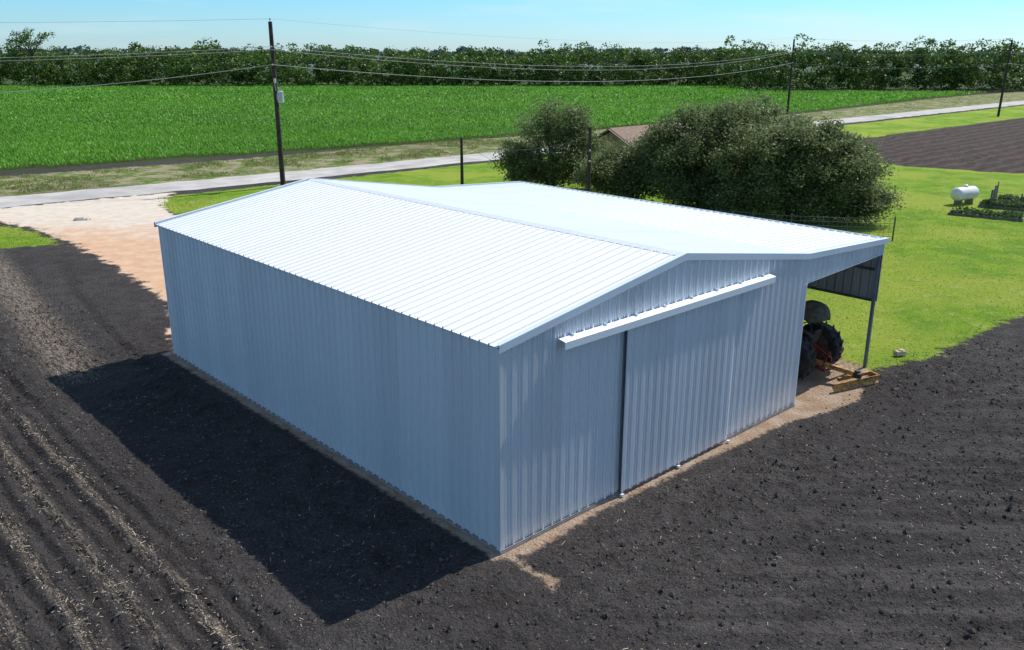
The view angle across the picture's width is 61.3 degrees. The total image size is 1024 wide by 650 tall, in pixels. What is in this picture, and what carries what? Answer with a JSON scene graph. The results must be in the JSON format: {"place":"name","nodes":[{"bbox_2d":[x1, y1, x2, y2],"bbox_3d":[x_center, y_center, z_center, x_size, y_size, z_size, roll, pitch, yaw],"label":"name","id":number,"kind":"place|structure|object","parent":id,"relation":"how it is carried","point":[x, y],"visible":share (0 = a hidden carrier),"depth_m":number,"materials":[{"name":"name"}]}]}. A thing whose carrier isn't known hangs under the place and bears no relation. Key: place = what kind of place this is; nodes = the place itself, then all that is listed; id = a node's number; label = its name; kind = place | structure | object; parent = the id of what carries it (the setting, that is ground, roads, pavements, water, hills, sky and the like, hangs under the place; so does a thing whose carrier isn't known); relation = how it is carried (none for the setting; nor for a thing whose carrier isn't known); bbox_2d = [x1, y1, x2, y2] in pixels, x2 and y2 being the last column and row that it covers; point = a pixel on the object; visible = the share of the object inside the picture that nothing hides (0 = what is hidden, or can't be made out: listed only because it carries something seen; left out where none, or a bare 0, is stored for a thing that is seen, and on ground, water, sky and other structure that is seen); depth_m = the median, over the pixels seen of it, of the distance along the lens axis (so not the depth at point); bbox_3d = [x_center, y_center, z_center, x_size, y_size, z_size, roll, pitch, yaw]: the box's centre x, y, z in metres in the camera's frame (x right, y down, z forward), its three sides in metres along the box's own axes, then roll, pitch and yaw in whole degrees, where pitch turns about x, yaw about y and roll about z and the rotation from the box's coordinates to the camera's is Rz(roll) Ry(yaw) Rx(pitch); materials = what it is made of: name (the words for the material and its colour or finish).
{"place":"outdoors","nodes":[
{"label":"outdoors","id":0,"kind":"place"},
{"bbox_2d":[0,56,1023,649],"bbox_3d":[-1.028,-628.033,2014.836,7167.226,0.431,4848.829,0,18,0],"label":"ground","id":1,"kind":"structure","parent":0,"point":[104,264],"depth_m":21.93,"materials":[{"name":"black soil"}]},
{"bbox_2d":[4,27,55,84],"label":"tall tree","id":2,"kind":"object","parent":1,"relation":"on","point":[25,38],"visible":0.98,"depth_m":264.94,"materials":[{"name":"green plant"}]},
{"bbox_2d":[73,217,90,220],"bbox_3d":[-28.246,-6.973,56.792,1.101,0.190,0.442,-5,18,-14],"label":"rock","id":3,"kind":"object","parent":1,"relation":"on","point":[78,218],"visible":1,"depth_m":56.69,"materials":[{"name":"white stone"}]},
{"bbox_2d":[268,18,285,185],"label":"utility pole","id":4,"kind":"object","parent":1,"relation":"on","point":[278,96],"visible":0.96,"depth_m":68.49,"materials":[{"name":"brown wood"}]},
{"bbox_2d":[0,19,243,22],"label":"power line","id":5,"kind":"object","parent":4,"relation":"attached to","point":[111,21],"visible":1,"depth_m":63.63,"materials":[{"name":"metal"}]},
{"bbox_2d":[0,46,269,57],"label":"power line","id":6,"kind":"object","parent":4,"relation":"attached to","point":[128,53],"visible":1,"depth_m":64.22,"materials":[{"name":"metal"}]},
{"bbox_2d":[0,64,271,92],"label":"power line","id":7,"kind":"object","parent":4,"relation":"attached to","point":[136,81],"visible":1,"depth_m":64.87,"materials":[{"name":"metal"}]},
{"bbox_2d":[8,49,270,60],"bbox_3d":[-46.850,-18.168,58.496,59.264,0.934,0.034,-6,18,-17],"label":"power line","id":8,"kind":"object","parent":4,"relation":"attached to","point":[131,56],"visible":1,"depth_m":64.33,"materials":[{"name":"metal"}]},
{"bbox_2d":[277,83,459,141],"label":"power line","id":9,"kind":"object","parent":4,"relation":"attached to","point":[370,114],"visible":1,"depth_m":68.34,"materials":[{"name":"metal"}]},
{"bbox_2d":[273,63,789,81],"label":"power line","id":10,"kind":"object","parent":4,"relation":"attached to","point":[506,80],"visible":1,"depth_m":90.72,"materials":[{"name":"metal"}]},
{"bbox_2d":[277,19,787,42],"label":"power line","id":11,"kind":"object","parent":4,"relation":"attached to","point":[552,39],"visible":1,"depth_m":98.98,"materials":[{"name":"metal"}]},
{"bbox_2d":[277,47,789,66],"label":"power line","id":12,"kind":"object","parent":4,"relation":"attached to","point":[506,64],"visible":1,"depth_m":89.67,"materials":[{"name":"metal"}]},
{"bbox_2d":[460,138,463,184],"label":"utility pole","id":13,"kind":"object","parent":1,"relation":"on","point":[461,164],"visible":0.79,"depth_m":68.84,"materials":[{"name":"brown wood"}]},
{"bbox_2d":[0,83,985,167],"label":"crop field","id":14,"kind":"structure","parent":1,"relation":"on","point":[398,97],"depth_m":153.48,"materials":[{"name":"green plant"}]},
{"bbox_2d":[0,94,1021,193],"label":"verge weeds","id":15,"kind":"object","parent":1,"relation":"on","point":[339,153],"visible":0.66,"depth_m":86.41,"materials":[{"name":"green plant"}]},
{"bbox_2d":[0,33,1023,91],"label":"wood","id":16,"kind":"object","parent":1,"relation":"on","point":[957,74],"visible":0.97,"depth_m":264.58,"materials":[{"name":"green plant"}]},
{"bbox_2d":[0,195,1023,370],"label":"lawn tufts","id":17,"kind":"object","parent":1,"relation":"on","point":[809,291],"visible":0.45,"depth_m":44.76,"materials":[{"name":"green plant"}]},
{"bbox_2d":[0,44,1023,63],"bbox_3d":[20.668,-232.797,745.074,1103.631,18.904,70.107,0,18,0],"label":"distant wood","id":18,"kind":"object","parent":1,"relation":"on","point":[458,49],"visible":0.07,"depth_m":723.84,"materials":[{"name":"green plant"}]},
{"bbox_2d":[0,299,1023,649],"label":"soil clods","id":19,"kind":"object","parent":1,"relation":"on","point":[558,611],"visible":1,"depth_m":20.42,"materials":[{"name":"black soil"}]},
{"bbox_2d":[0,262,1023,649],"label":"straw","id":20,"kind":"object","parent":1,"relation":"on","point":[224,508],"visible":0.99,"depth_m":20.18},
{"bbox_2d":[154,178,889,554],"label":"barn","id":21,"kind":"structure","parent":1,"relation":"on","point":[500,368],"depth_m":22.68,"materials":[{"name":"metal"}]},
{"bbox_2d":[619,311,686,492],"bbox_3d":[3.541,1.880,21.655,2.313,4.340,0.085,-16,23,-40],"label":"sliding door","id":22,"kind":"structure","parent":21,"relation":"in","point":[654,351],"depth_m":21.58,"materials":[{"name":"metal"}]},
{"bbox_2d":[677,295,737,463],"bbox_3d":[5.248,1.409,23.142,2.297,4.320,0.060,-16,23,-40],"label":"sliding door","id":23,"kind":"structure","parent":21,"relation":"in","point":[710,328],"depth_m":23.10,"materials":[{"name":"silver metal"}]},
{"bbox_2d":[487,94,612,188],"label":"oak tree","id":24,"kind":"object","parent":1,"relation":"on","point":[551,169],"visible":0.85,"depth_m":67.64,"materials":[{"name":"green plant"}]},
{"bbox_2d":[586,127,591,191],"bbox_3d":[5.150,-10.117,57.854,0.298,6.100,0.489,0,18,0],"label":"utility pole","id":25,"kind":"object","parent":1,"relation":"on","point":[588,187],"visible":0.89,"depth_m":57.62,"materials":[{"name":"brown wood"}]},
{"bbox_2d":[465,137,586,149],"bbox_3d":[0.577,-13.365,62.850,0.026,1.755,14.545,-14,22,-37],"label":"power line","id":26,"kind":"object","parent":25,"relation":"attached to","point":[529,149],"visible":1,"depth_m":61.49,"materials":[{"name":"metal"}]},
{"bbox_2d":[570,125,704,200],"bbox_3d":[9.189,-11.540,61.983,10.176,5.923,6.879,0,18,0],"label":"oak tree","id":27,"kind":"object","parent":1,"relation":"on","point":[610,169],"visible":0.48,"depth_m":61.26,"materials":[{"name":"green plant"}]},
{"bbox_2d":[625,90,856,214],"bbox_3d":[15.330,-11.810,59.285,14.995,8.146,10.306,0,18,0],"label":"oak tree","id":28,"kind":"object","parent":1,"relation":"on","point":[665,144],"visible":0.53,"depth_m":57.51,"materials":[{"name":"green plant"}]},
{"bbox_2d":[786,38,794,113],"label":"utility pole","id":29,"kind":"object","parent":1,"relation":"on","point":[788,99],"visible":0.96,"depth_m":150.75,"materials":[{"name":"brown wood"}]},
{"bbox_2d":[271,49,791,69],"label":"power line","id":30,"kind":"object","parent":29,"relation":"attached to","point":[489,67],"visible":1,"depth_m":84.64,"materials":[{"name":"metal"}]},
{"bbox_2d":[799,52,997,55],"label":"power line","id":31,"kind":"object","parent":29,"relation":"attached to","point":[864,55],"visible":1,"depth_m":147.11,"materials":[{"name":"metal"}]},
{"bbox_2d":[798,63,1007,68],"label":"power line","id":32,"kind":"object","parent":29,"relation":"attached to","point":[910,68],"visible":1,"depth_m":146.23,"materials":[{"name":"metal"}]},
{"bbox_2d":[804,51,1008,54],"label":"power line","id":33,"kind":"object","parent":29,"relation":"attached to","point":[927,54],"visible":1,"depth_m":145.07,"materials":[{"name":"metal"}]},
{"bbox_2d":[697,108,910,227],"bbox_3d":[18.434,-10.009,54.915,13.170,7.348,7.658,0,18,0],"label":"oak tree","id":34,"kind":"object","parent":1,"relation":"on","point":[824,181],"visible":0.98,"depth_m":53.60,"materials":[{"name":"green plant"}]},
{"bbox_2d":[715,208,895,240],"bbox_3d":[17.242,-5.871,51.382,10.243,1.520,0.808,5,18,16],"label":"wire fence","id":35,"kind":"object","parent":1,"relation":"on","point":[791,220],"visible":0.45,"depth_m":50.60,"materials":[{"name":"metal"}]},
{"bbox_2d":[797,300,843,380],"bbox_3d":[9.500,0.254,30.082,2.420,2.557,3.649,-16,23,-40],"label":"tractor","id":36,"kind":"object","parent":1,"relation":"on","point":[821,339],"visible":0.36,"depth_m":29.04,"materials":[{"name":"rubber"}]},
{"bbox_2d":[815,351,878,391],"bbox_3d":[11.036,1.390,29.049,1.993,0.943,1.602,-8,19,-24],"label":"grader blade","id":37,"kind":"object","parent":1,"relation":"on","point":[870,379],"visible":0.91,"depth_m":28.69,"materials":[{"name":"yellow paint"}]},
{"bbox_2d":[893,349,906,355],"bbox_3d":[14.149,0.993,31.529,0.452,0.200,0.242,-5,18,-16],"label":"wood block","id":38,"kind":"object","parent":1,"relation":"on","point":[901,352],"depth_m":31.45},
{"bbox_2d":[950,184,978,204],"bbox_3d":[32.700,-9.446,62.468,2.380,1.430,0.956,-9,20,-27],"label":"propane tank","id":39,"kind":"object","parent":1,"relation":"on","point":[966,193],"visible":1,"depth_m":62.07,"materials":[{"name":"white metal"}]},
{"bbox_2d":[948,205,1023,221],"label":"garden bed","id":40,"kind":"object","parent":1,"relation":"on","point":[1017,216],"visible":1,"depth_m":57.30,"materials":[{"name":"green plant"}]},
{"bbox_2d":[978,198,1023,210],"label":"garden bed","id":41,"kind":"object","parent":1,"relation":"on","point":[983,203],"visible":0.93,"depth_m":60.72,"materials":[{"name":"green plant"}]},
{"bbox_2d":[997,38,1012,116],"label":"utility pole","id":42,"kind":"object","parent":1,"relation":"on","point":[1002,91],"visible":0.98,"depth_m":144.03,"materials":[{"name":"brown wood"}]},
{"bbox_2d":[989,182,1022,211],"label":"wire fence","id":43,"kind":"object","parent":1,"relation":"on","point":[994,192],"visible":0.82,"depth_m":60.48,"materials":[{"name":"metal"}]},
{"bbox_2d":[997,194,1023,202],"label":"garden bed","id":44,"kind":"object","parent":1,"relation":"on","point":[1005,197],"visible":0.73,"depth_m":63.15,"materials":[{"name":"green plant"}]},
{"bbox_2d":[0,100,1023,207],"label":"road","id":45,"kind":"structure","parent":0,"point":[21,200],"depth_m":75.80,"materials":[{"name":"grey asphalt"}]},
{"bbox_2d":[0,0,1023,52],"label":"sky","id":46,"kind":"structure","parent":0,"point":[705,24],"materials":[{"name":"blue"}]},
{"bbox_2d":[597,122,719,151],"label":"house","id":47,"kind":"structure","parent":0,"point":[616,134],"depth_m":74.47,"materials":[{"name":"brick"}]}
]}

